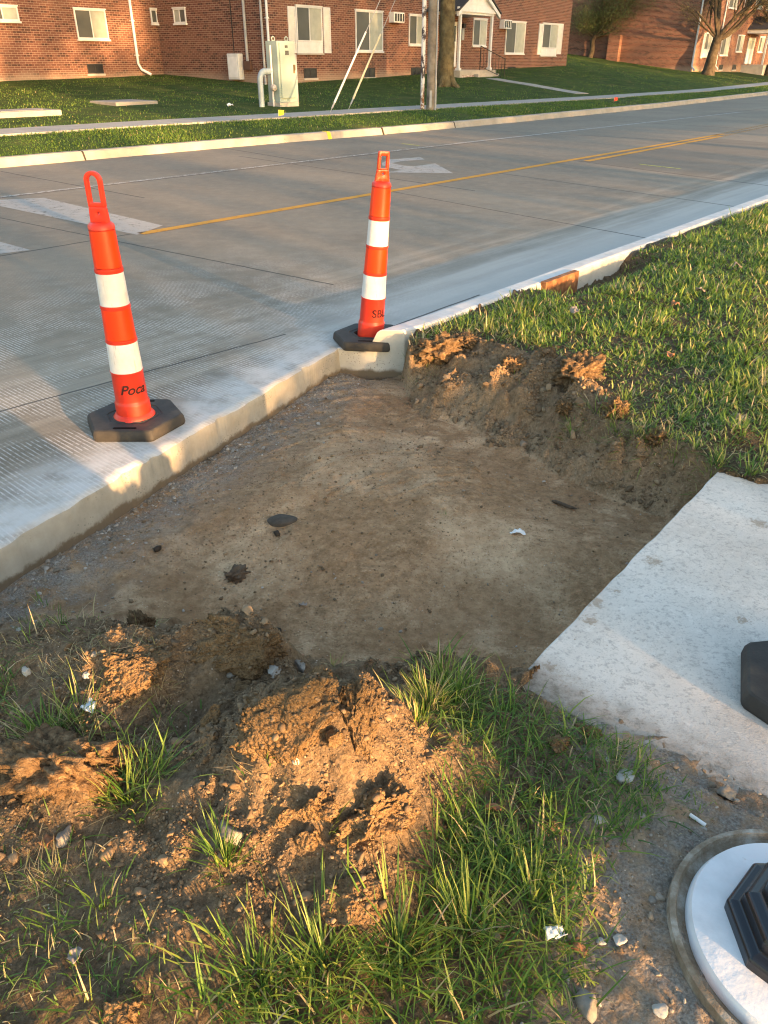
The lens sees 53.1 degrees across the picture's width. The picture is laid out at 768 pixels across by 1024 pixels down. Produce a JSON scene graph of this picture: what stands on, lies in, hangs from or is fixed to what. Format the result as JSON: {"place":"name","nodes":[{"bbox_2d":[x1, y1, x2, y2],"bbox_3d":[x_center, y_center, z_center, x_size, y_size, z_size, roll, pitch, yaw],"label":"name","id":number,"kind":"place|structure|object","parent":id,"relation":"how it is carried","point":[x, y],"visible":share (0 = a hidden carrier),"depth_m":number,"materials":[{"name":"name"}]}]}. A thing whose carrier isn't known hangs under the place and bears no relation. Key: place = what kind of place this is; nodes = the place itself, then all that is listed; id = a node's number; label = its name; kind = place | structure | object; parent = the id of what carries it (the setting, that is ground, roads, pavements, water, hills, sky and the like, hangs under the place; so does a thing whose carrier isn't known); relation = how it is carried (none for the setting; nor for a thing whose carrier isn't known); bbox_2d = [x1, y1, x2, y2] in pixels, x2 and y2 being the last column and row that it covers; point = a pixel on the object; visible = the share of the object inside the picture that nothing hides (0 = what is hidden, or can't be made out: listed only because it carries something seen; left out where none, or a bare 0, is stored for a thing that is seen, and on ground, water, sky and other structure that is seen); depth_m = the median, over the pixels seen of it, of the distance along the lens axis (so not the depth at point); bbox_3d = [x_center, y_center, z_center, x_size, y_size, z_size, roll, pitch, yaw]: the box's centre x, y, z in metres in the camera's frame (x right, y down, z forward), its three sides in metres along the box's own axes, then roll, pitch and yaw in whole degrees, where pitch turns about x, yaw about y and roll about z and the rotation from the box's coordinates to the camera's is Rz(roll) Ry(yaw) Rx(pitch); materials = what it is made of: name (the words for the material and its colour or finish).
{"place":"outdoors","nodes":[
{"label":"outdoors","id":0,"kind":"place"},
{"bbox_2d":[0,373,383,630],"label":"gravel","id":1,"kind":"structure","parent":0,"point":[108,530],"depth_m":3.27,"materials":[{"name":"gravel"}]},
{"bbox_2d":[0,203,767,1023],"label":"ground","id":2,"kind":"structure","parent":0,"point":[568,589],"depth_m":2.56,"materials":[{"name":"soil"}]},
{"bbox_2d":[21,666,30,676],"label":"stone","id":3,"kind":"object","parent":2,"relation":"on","point":[26,670],"visible":0.98,"depth_m":1.99,"materials":[{"name":"white stone"}]},
{"bbox_2d":[39,834,55,848],"bbox_3d":[-0.692,0.675,1.581,0.024,0.019,0.026,3,31,5],"label":"dry leaf","id":4,"kind":"object","parent":2,"relation":"on","point":[47,839],"visible":0.95,"depth_m":1.58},
{"bbox_2d":[0,723,124,805],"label":"root clod","id":5,"kind":"object","parent":2,"relation":"on","point":[31,766],"visible":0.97,"depth_m":1.63,"materials":[{"name":"soil"}]},
{"bbox_2d":[55,824,71,847],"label":"stone","id":6,"kind":"object","parent":2,"relation":"on","point":[62,837],"visible":1,"depth_m":1.59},
{"bbox_2d":[66,946,83,963],"bbox_3d":[-0.555,0.794,1.381,0.024,0.018,0.026,18,35,28],"label":"dry leaf","id":7,"kind":"object","parent":2,"relation":"on","point":[73,958],"visible":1,"depth_m":1.38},
{"bbox_2d":[80,698,95,712],"bbox_3d":[-0.709,0.457,1.849,0.035,0.026,0.056,-2,31,-3],"label":"plastic wrapper","id":8,"kind":"object","parent":2,"relation":"on","point":[88,704],"visible":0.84,"depth_m":1.84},
{"bbox_2d":[102,993,143,1023],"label":"soil clod","id":9,"kind":"object","parent":2,"relation":"on","point":[125,1012],"visible":0.94,"depth_m":1.28,"materials":[{"name":"soil"}]},
{"bbox_2d":[110,740,139,774],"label":"soil clod","id":10,"kind":"object","parent":2,"relation":"on","point":[115,750],"visible":0.33,"depth_m":1.72,"materials":[{"name":"soil"}]},
{"bbox_2d":[100,642,172,696],"bbox_3d":[-0.604,0.388,1.878,0.181,0.095,0.128,-8,32,-14],"label":"soil clod","id":11,"kind":"object","parent":2,"relation":"on","point":[126,672],"visible":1,"depth_m":1.85,"materials":[{"name":"soil"}]},
{"bbox_2d":[126,609,155,627],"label":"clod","id":12,"kind":"object","parent":2,"relation":"on","point":[144,620],"visible":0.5,"depth_m":2.29,"materials":[{"name":"soil"}]},
{"bbox_2d":[200,703,220,727],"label":"soil clod","id":13,"kind":"object","parent":2,"relation":"on","point":[213,713],"visible":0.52,"depth_m":1.74,"materials":[{"name":"soil"}]},
{"bbox_2d":[218,819,244,846],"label":"stone","id":14,"kind":"object","parent":2,"relation":"on","point":[240,833],"visible":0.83,"depth_m":1.51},
{"bbox_2d":[224,564,250,584],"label":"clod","id":15,"kind":"object","parent":2,"relation":"on","point":[237,573],"visible":1,"depth_m":2.83,"materials":[{"name":"soil"}]},
{"bbox_2d":[189,613,287,679],"bbox_3d":[-0.374,0.339,1.923,0.273,0.146,0.140,0,31,0],"label":"soil clod","id":16,"kind":"object","parent":2,"relation":"on","point":[242,650],"visible":0.94,"depth_m":1.89,"materials":[{"name":"soil"}]},
{"bbox_2d":[233,678,251,691],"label":"soil clod","id":17,"kind":"object","parent":2,"relation":"on","point":[241,684],"visible":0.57,"depth_m":1.87,"materials":[{"name":"soil"}]},
{"bbox_2d":[268,665,281,677],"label":"stone","id":18,"kind":"object","parent":2,"relation":"on","point":[272,669],"visible":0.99,"depth_m":1.89,"materials":[{"name":"white stone"}]},
{"bbox_2d":[267,514,297,526],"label":"flat stone","id":19,"kind":"object","parent":2,"relation":"on","point":[280,520],"visible":1,"depth_m":3.08,"materials":[{"name":"stone"}]},
{"bbox_2d":[272,808,293,828],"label":"soil clod","id":20,"kind":"object","parent":2,"relation":"on","point":[283,818],"visible":1,"depth_m":1.49,"materials":[{"name":"soil"}]},
{"bbox_2d":[229,663,339,765],"bbox_3d":[-0.195,0.411,1.516,0.224,0.245,0.148,0,31,0],"label":"soil clod","id":21,"kind":"object","parent":2,"relation":"on","point":[283,724],"visible":0.91,"depth_m":1.47,"materials":[{"name":"soil"}]},
{"bbox_2d":[295,659,305,672],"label":"stone","id":22,"kind":"object","parent":2,"relation":"on","point":[301,666],"visible":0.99,"depth_m":1.96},
{"bbox_2d":[295,829,319,850],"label":"soil clod","id":23,"kind":"object","parent":2,"relation":"on","point":[306,840],"visible":1,"depth_m":1.46,"materials":[{"name":"soil"}]},
{"bbox_2d":[0,605,623,952],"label":"soil lumps","id":24,"kind":"object","parent":2,"relation":"on","point":[163,860],"visible":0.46,"depth_m":1.63,"materials":[{"name":"soil"}]},
{"bbox_2d":[296,789,339,823],"bbox_3d":[-0.122,0.564,1.482,0.082,0.062,0.061,8,32,14],"label":"soil clod","id":25,"kind":"object","parent":2,"relation":"on","point":[321,805],"visible":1,"depth_m":1.46,"materials":[{"name":"soil"}]},
{"bbox_2d":[0,607,650,957],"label":"soil crumbs","id":26,"kind":"object","parent":2,"relation":"on","point":[168,824],"visible":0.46,"depth_m":1.59,"materials":[{"name":"soil"}]},
{"bbox_2d":[325,729,344,747],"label":"soil clod","id":27,"kind":"object","parent":2,"relation":"on","point":[334,738],"visible":1,"depth_m":1.47,"materials":[{"name":"soil"}]},
{"bbox_2d":[3,347,690,904],"bbox_3d":[0.282,-0.128,2.916,1.735,0.461,3.894,11,32,18],"label":"straw","id":28,"kind":"object","parent":2,"relation":"on","point":[135,705],"visible":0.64,"depth_m":1.63,"materials":[{"name":"beige plant"}]},
{"bbox_2d":[15,378,692,1013],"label":"pebbles","id":29,"kind":"object","parent":2,"relation":"on","point":[363,582],"visible":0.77,"depth_m":2.88,"materials":[{"name":"stone"}]},
{"bbox_2d":[320,871,388,926],"bbox_3d":[-0.049,0.717,1.404,0.132,0.073,0.093,-17,35,-27],"label":"soil clod","id":30,"kind":"object","parent":2,"relation":"on","point":[350,902],"visible":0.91,"depth_m":1.39,"materials":[{"name":"soil"}]},
{"bbox_2d":[338,672,382,761],"bbox_3d":[-0.034,0.419,1.531,0.102,0.190,0.111,-16,34,-25],"label":"soil clod","id":31,"kind":"object","parent":2,"relation":"on","point":[360,699],"visible":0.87,"depth_m":1.50,"materials":[{"name":"soil"}]},
{"bbox_2d":[326,777,421,848],"bbox_3d":[-0.023,0.594,1.487,0.186,0.146,0.104,-9,32,-15],"label":"soil clod","id":32,"kind":"object","parent":2,"relation":"on","point":[387,809],"visible":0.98,"depth_m":1.46,"materials":[{"name":"soil"}]},
{"bbox_2d":[0,203,767,1023],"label":"grass","id":33,"kind":"structure","parent":2,"relation":"on","point":[458,685],"depth_m":1.64,"materials":[{"name":"plant"}]},
{"bbox_2d":[485,803,501,810],"bbox_3d":[0.237,0.637,1.661,0.036,0.018,0.018,10,32,16],"label":"dry leaf","id":34,"kind":"object","parent":33,"relation":"on","point":[497,807],"visible":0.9,"depth_m":1.66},
{"bbox_2d":[84,376,764,657],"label":"floor crumbs","id":35,"kind":"object","parent":2,"relation":"on","point":[332,531],"visible":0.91,"depth_m":3.21,"materials":[{"name":"soil"}]},
{"bbox_2d":[413,331,463,365],"bbox_3d":[0.301,-0.922,4.369,0.302,0.212,0.210,0,31,0],"label":"root clod","id":36,"kind":"object","parent":2,"relation":"on","point":[443,346],"visible":0.98,"depth_m":4.32,"materials":[{"name":"soil"}]},
{"bbox_2d":[456,331,479,349],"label":"root clod","id":37,"kind":"object","parent":2,"relation":"on","point":[468,340],"visible":0.79,"depth_m":4.42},
{"bbox_2d":[499,354,526,373],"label":"root clod","id":38,"kind":"object","parent":2,"relation":"on","point":[512,364],"visible":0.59,"depth_m":4.09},
{"bbox_2d":[402,335,692,509],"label":"bank lumps","id":39,"kind":"object","parent":2,"relation":"on","point":[480,351],"visible":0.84,"depth_m":3.90,"materials":[{"name":"soil"}]},
{"bbox_2d":[537,346,557,358],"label":"root clod","id":40,"kind":"object","parent":2,"relation":"on","point":[551,352],"visible":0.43,"depth_m":4.13,"materials":[{"name":"soil"}]},
{"bbox_2d":[337,195,767,379],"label":"kerb","id":41,"kind":"structure","parent":2,"relation":"on","point":[372,365],"depth_m":5.04,"materials":[{"name":"concrete"}]},
{"bbox_2d":[543,925,566,940],"bbox_3d":[0.314,0.771,1.411,0.041,0.027,0.021,-7,31,-12],"label":"paper scrap","id":42,"kind":"object","parent":2,"relation":"on","point":[552,931],"visible":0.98,"depth_m":1.41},
{"bbox_2d":[546,733,570,753],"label":"soil clod","id":43,"kind":"object","parent":2,"relation":"on","point":[558,746],"visible":0.91,"depth_m":1.82,"materials":[{"name":"soil"}]},
{"bbox_2d":[541,270,578,294],"bbox_3d":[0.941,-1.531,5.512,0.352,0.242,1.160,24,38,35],"label":"brick","id":44,"kind":"object","parent":2,"relation":"on","point":[563,282],"visible":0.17,"depth_m":5.61,"materials":[{"name":"brick"}]},
{"bbox_2d":[555,398,572,415],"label":"root clod","id":45,"kind":"object","parent":2,"relation":"on","point":[564,406],"visible":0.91,"depth_m":3.72,"materials":[{"name":"soil"}]},
{"bbox_2d":[552,500,576,508],"bbox_3d":[0.775,-0.031,3.310,0.116,0.016,0.018,23,38,34],"label":"stick","id":46,"kind":"object","parent":2,"relation":"on","point":[563,504],"visible":1,"depth_m":3.30,"materials":[{"name":"brown plant"}]},
{"bbox_2d":[387,329,759,509],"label":"bank crumbs","id":47,"kind":"object","parent":2,"relation":"on","point":[529,411],"visible":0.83,"depth_m":3.84,"materials":[{"name":"soil"}]},
{"bbox_2d":[568,939,587,957],"bbox_3d":[0.354,0.796,1.407,0.037,0.022,0.019,20,36,30],"label":"dry leaf","id":48,"kind":"object","parent":2,"relation":"on","point":[581,947],"visible":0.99,"depth_m":1.40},
{"bbox_2d":[551,349,606,392],"bbox_3d":[1.013,-0.702,3.979,0.307,0.240,0.245,0,31,0],"label":"dirt clump","id":49,"kind":"object","parent":2,"relation":"on","point":[577,366],"visible":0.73,"depth_m":3.92,"materials":[{"name":"soil"}]},
{"bbox_2d":[575,988,596,1023],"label":"stone","id":50,"kind":"object","parent":2,"relation":"on","point":[586,1005],"visible":0.98,"depth_m":1.32,"materials":[{"name":"stone"}]},
{"bbox_2d":[574,723,603,738],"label":"soil clod","id":51,"kind":"object","parent":2,"relation":"on","point":[587,730],"visible":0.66,"depth_m":1.89,"materials":[{"name":"soil"}]},
{"bbox_2d":[592,815,605,823],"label":"stone","id":52,"kind":"object","parent":2,"relation":"on","point":[599,819],"visible":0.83,"depth_m":1.64,"materials":[{"name":"white stone"}]},
{"bbox_2d":[600,396,629,419],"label":"root clod","id":53,"kind":"object","parent":2,"relation":"on","point":[616,403],"visible":0.89,"depth_m":3.53,"materials":[{"name":"soil"}]},
{"bbox_2d":[613,933,627,946],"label":"stone","id":54,"kind":"object","parent":2,"relation":"on","point":[619,939],"visible":1,"depth_m":1.43,"materials":[{"name":"white stone"}]},
{"bbox_2d":[616,768,634,783],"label":"stone","id":55,"kind":"object","parent":2,"relation":"on","point":[620,777],"visible":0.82,"depth_m":1.75,"materials":[{"name":"white stone"}]},
{"bbox_2d":[491,761,763,1023],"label":"grit","id":56,"kind":"object","parent":2,"relation":"on","point":[658,895],"visible":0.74,"depth_m":1.50,"materials":[{"name":"gravel"}]},
{"bbox_2d":[645,425,667,447],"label":"root clod","id":57,"kind":"object","parent":2,"relation":"on","point":[656,436],"visible":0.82,"depth_m":3.33,"materials":[{"name":"soil"}]},
{"bbox_2d":[652,1003,667,1018],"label":"stone","id":58,"kind":"object","parent":2,"relation":"on","point":[660,1010],"visible":1,"depth_m":1.31,"materials":[{"name":"white stone"}]},
{"bbox_2d":[689,813,706,826],"bbox_3d":[0.675,0.662,1.653,0.008,0.008,0.036,-25,39,-35],"label":"cigarette end","id":59,"kind":"object","parent":2,"relation":"on","point":[697,819],"visible":1,"depth_m":1.65,"materials":[{"name":"white paper"}]},
{"bbox_2d":[666,829,767,1023],"bbox_3d":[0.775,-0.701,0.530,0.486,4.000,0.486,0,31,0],"label":"manhole cover","id":60,"kind":"object","parent":2,"relation":"on","point":[717,897],"visible":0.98,"depth_m":1.41,"materials":[{"name":"grey"}]},
{"bbox_2d":[716,784,736,801],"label":"stone","id":61,"kind":"object","parent":2,"relation":"on","point":[726,791],"visible":1,"depth_m":1.72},
{"bbox_2d":[0,95,767,592],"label":"road","id":62,"kind":"structure","parent":0,"point":[244,273],"depth_m":7.03,"materials":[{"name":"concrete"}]},
{"bbox_2d":[83,170,184,441],"bbox_3d":[-1.180,-0.897,3.383,0.463,1.112,0.400,0,31,0],"label":"traffic channelizer","id":63,"kind":"object","parent":62,"relation":"on","point":[133,412],"visible":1,"depth_m":3.44,"materials":[{"name":"plastic"}]},
{"bbox_2d":[333,151,393,351],"bbox_3d":[-0.085,-1.511,4.461,0.463,1.066,0.400,3,31,5],"label":"traffic channelizer","id":64,"kind":"object","parent":62,"relation":"on","point":[360,335],"visible":0.98,"depth_m":4.48,"materials":[{"name":"plastic"}]},
{"bbox_2d":[0,91,767,167],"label":"kerb","id":65,"kind":"structure","parent":62,"relation":"on","point":[49,158],"depth_m":16.22,"materials":[{"name":"concrete"}]},
{"bbox_2d":[0,54,767,156],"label":"lawn","id":66,"kind":"structure","parent":0,"point":[178,87],"depth_m":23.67,"materials":[{"name":"plant"}]},
{"bbox_2d":[0,108,61,117],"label":"concrete pad","id":67,"kind":"object","parent":66,"relation":"on","point":[24,112],"visible":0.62,"depth_m":16.91,"materials":[{"name":"concrete"}]},
{"bbox_2d":[0,0,163,80],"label":"apartment building","id":68,"kind":"structure","parent":66,"relation":"on","point":[55,39],"depth_m":27.20,"materials":[{"name":"red brick"}]},
{"bbox_2d":[0,4,21,22],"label":"window","id":69,"kind":"structure","parent":68,"relation":"in","point":[8,13],"depth_m":25.15,"materials":[{"name":"glass"}]},
{"bbox_2d":[72,7,110,40],"bbox_3d":[-10.408,-17.366,27.403,0.085,0.998,1.363,21,36,31],"label":"window","id":70,"kind":"structure","parent":68,"relation":"in","point":[91,23],"depth_m":27.39,"materials":[{"name":"glass"}]},
{"bbox_2d":[87,64,105,75],"bbox_3d":[-10.500,-16.115,28.028,0.050,0.378,0.748,21,36,31],"label":"basement window","id":71,"kind":"structure","parent":68,"relation":"in","point":[93,69],"depth_m":28.02,"materials":[{"name":"glass"}]},
{"bbox_2d":[149,8,158,24],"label":"window","id":72,"kind":"structure","parent":68,"relation":"in","point":[153,14],"depth_m":29.20,"materials":[{"name":"white paint"}]},
{"bbox_2d":[90,99,157,105],"bbox_3d":[-6.837,-10.716,20.249,1.250,0.216,1.250,24,38,35],"label":"concrete pad","id":73,"kind":"object","parent":66,"relation":"on","point":[124,102],"visible":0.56,"depth_m":19.88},
{"bbox_2d":[265,36,298,106],"bbox_3d":[-2.746,-11.669,20.589,0.584,1.829,0.865,24,38,35],"label":"utility cabinet","id":74,"kind":"object","parent":66,"relation":"on","point":[281,58],"visible":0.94,"depth_m":20.42,"materials":[{"name":"metal"}]},
{"bbox_2d":[257,68,272,106],"bbox_3d":[-3.143,-11.222,20.441,0.150,0.994,0.495,24,38,35],"label":"vent pipe","id":75,"kind":"object","parent":74,"relation":"attached to","point":[262,72],"visible":0.95,"depth_m":20.25,"materials":[{"name":"white metal"}]},
{"bbox_2d":[155,0,572,84],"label":"apartment building","id":76,"kind":"structure","parent":66,"relation":"on","point":[201,38],"depth_m":30.10,"materials":[{"name":"red brick"}]},
{"bbox_2d":[171,7,187,24],"bbox_3d":[-7.621,-18.463,28.635,0.731,0.562,0.085,21,36,31],"label":"window","id":77,"kind":"structure","parent":76,"relation":"in","point":[179,13],"depth_m":28.62,"materials":[{"name":"glass"}]},
{"bbox_2d":[227,54,244,79],"bbox_3d":[-5.394,-16.177,27.935,0.572,0.819,0.272,21,36,31],"label":"meter box","id":78,"kind":"object","parent":76,"relation":"attached to","point":[235,67],"visible":1,"depth_m":27.82,"materials":[{"name":"grey metal"}]},
{"bbox_2d":[295,4,322,41],"bbox_3d":[-2.722,-17.866,28.139,0.070,1.126,1.461,21,36,31],"label":"window","id":79,"kind":"structure","parent":76,"relation":"in","point":[309,28],"depth_m":28.13,"materials":[{"name":"glass"}]},
{"bbox_2d":[303,68,318,79],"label":"basement window","id":80,"kind":"structure","parent":76,"relation":"in","point":[309,73],"depth_m":28.92,"materials":[{"name":"glass"}]},
{"bbox_2d":[354,9,383,52],"bbox_3d":[-0.569,-19.196,30.733,0.085,1.459,1.858,21,36,31],"label":"window","id":81,"kind":"structure","parent":76,"relation":"in","point":[363,17],"depth_m":30.72,"materials":[{"name":"glass"}]},
{"bbox_2d":[364,68,375,77],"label":"basement window","id":82,"kind":"structure","parent":76,"relation":"in","point":[370,72],"depth_m":31.50,"materials":[{"name":"glass"}]},
{"bbox_2d":[408,13,421,46],"bbox_3d":[1.418,-20.666,32.997,0.085,1.178,1.212,21,36,31],"label":"window","id":83,"kind":"structure","parent":76,"relation":"in","point":[415,20],"depth_m":32.92,"materials":[{"name":"glass"}]},
{"bbox_2d":[411,67,420,74],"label":"basement window","id":84,"kind":"structure","parent":76,"relation":"in","point":[414,70],"depth_m":33.78,"materials":[{"name":"glass"}]},
{"bbox_2d":[454,22,456,66],"bbox_3d":[3.003,-21.351,35.117,0.060,1.760,1.122,21,36,31],"label":"door","id":85,"kind":"structure","parent":76,"relation":"in","point":[455,28],"depth_m":35.37,"materials":[{"name":"white paint"}]},
{"bbox_2d":[472,18,487,46],"bbox_3d":[4.587,-22.864,36.696,0.085,1.175,1.325,21,36,31],"label":"window","id":86,"kind":"structure","parent":76,"relation":"in","point":[479,36],"depth_m":36.68,"materials":[{"name":"glass"}]},
{"bbox_2d":[504,21,526,54],"bbox_3d":[6.727,-24.204,39.279,0.085,1.473,2.119,21,36,31],"label":"window","id":87,"kind":"structure","parent":76,"relation":"in","point":[514,37],"depth_m":39.32,"materials":[{"name":"glass"}]},
{"bbox_2d":[541,23,559,48],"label":"window","id":88,"kind":"structure","parent":76,"relation":"in","point":[549,36],"depth_m":41.96,"materials":[{"name":"glass"}]},
{"bbox_2d":[420,0,438,109],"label":"utility pole","id":89,"kind":"object","parent":66,"relation":"on","point":[432,50],"visible":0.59,"depth_m":20.15,"materials":[{"name":"brown wood"}]},
{"bbox_2d":[330,1,379,111],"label":"guy wire","id":90,"kind":"object","parent":89,"relation":"attached to","point":[343,82],"visible":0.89,"depth_m":18.98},
{"bbox_2d":[349,1,394,107],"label":"guy wire","id":91,"kind":"object","parent":89,"relation":"attached to","point":[359,83],"visible":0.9,"depth_m":20.19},
{"bbox_2d":[437,0,459,87],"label":"tree","id":92,"kind":"object","parent":66,"relation":"on","point":[445,73],"visible":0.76,"depth_m":28.83,"materials":[{"name":"brown plant"}]},
{"bbox_2d":[570,0,676,57],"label":"tree","id":93,"kind":"object","parent":66,"relation":"on","point":[593,21],"visible":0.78,"depth_m":51.58,"materials":[{"name":"brown plant"}]},
{"bbox_2d":[567,0,767,74],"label":"apartment building","id":94,"kind":"structure","parent":66,"relation":"on","point":[659,37],"depth_m":51.59,"materials":[{"name":"red brick"}]},
{"bbox_2d":[704,32,712,49],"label":"window","id":95,"kind":"structure","parent":94,"relation":"in","point":[708,40],"depth_m":51.35,"materials":[{"name":"glass"}]},
{"bbox_2d":[719,35,730,55],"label":"window","id":96,"kind":"structure","parent":94,"relation":"in","point":[725,43],"depth_m":54.40,"materials":[{"name":"glass"}]},
{"bbox_2d":[728,0,737,9],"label":"window","id":97,"kind":"structure","parent":94,"relation":"in","point":[731,2],"depth_m":52.96,"materials":[{"name":"white paint"}]},
{"bbox_2d":[735,35,745,52],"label":"window","id":98,"kind":"structure","parent":94,"relation":"in","point":[740,41],"depth_m":56.83,"materials":[{"name":"glass"}]},
{"bbox_2d":[743,37,755,63],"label":"door","id":99,"kind":"structure","parent":94,"relation":"in","point":[751,41],"depth_m":59.09,"materials":[{"name":"white paint"}]},
{"bbox_2d":[757,36,764,52],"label":"window","id":100,"kind":"structure","parent":94,"relation":"in","point":[762,39],"depth_m":61.07,"materials":[{"name":"glass"}]},
{"bbox_2d":[669,0,767,75],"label":"tree","id":101,"kind":"object","parent":66,"relation":"on","point":[718,35],"visible":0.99,"depth_m":48.12,"materials":[{"name":"brown plant"}]},
{"bbox_2d":[751,3,767,75],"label":"tree","id":102,"kind":"object","parent":66,"relation":"on","point":[766,18],"visible":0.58,"depth_m":57.25,"materials":[{"name":"brown plant"}]},
{"bbox_2d":[0,82,767,136],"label":"pavement","id":103,"kind":"structure","parent":0,"point":[49,129],"depth_m":18.60,"materials":[{"name":"concrete"}]},
{"bbox_2d":[488,78,588,93],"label":"path","id":104,"kind":"structure","parent":0,"point":[538,86],"depth_m":32.05,"materials":[{"name":"concrete"}]},
{"bbox_2d":[522,472,767,804],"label":"sidewalk","id":105,"kind":"structure","parent":0,"point":[662,630],"depth_m":2.21,"materials":[{"name":"concrete"}]},
{"bbox_2d":[740,641,767,724],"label":"traffic channelizer","id":106,"kind":"object","parent":105,"relation":"on","point":[754,680],"visible":1,"depth_m":2.00,"materials":[{"name":"rubber"}]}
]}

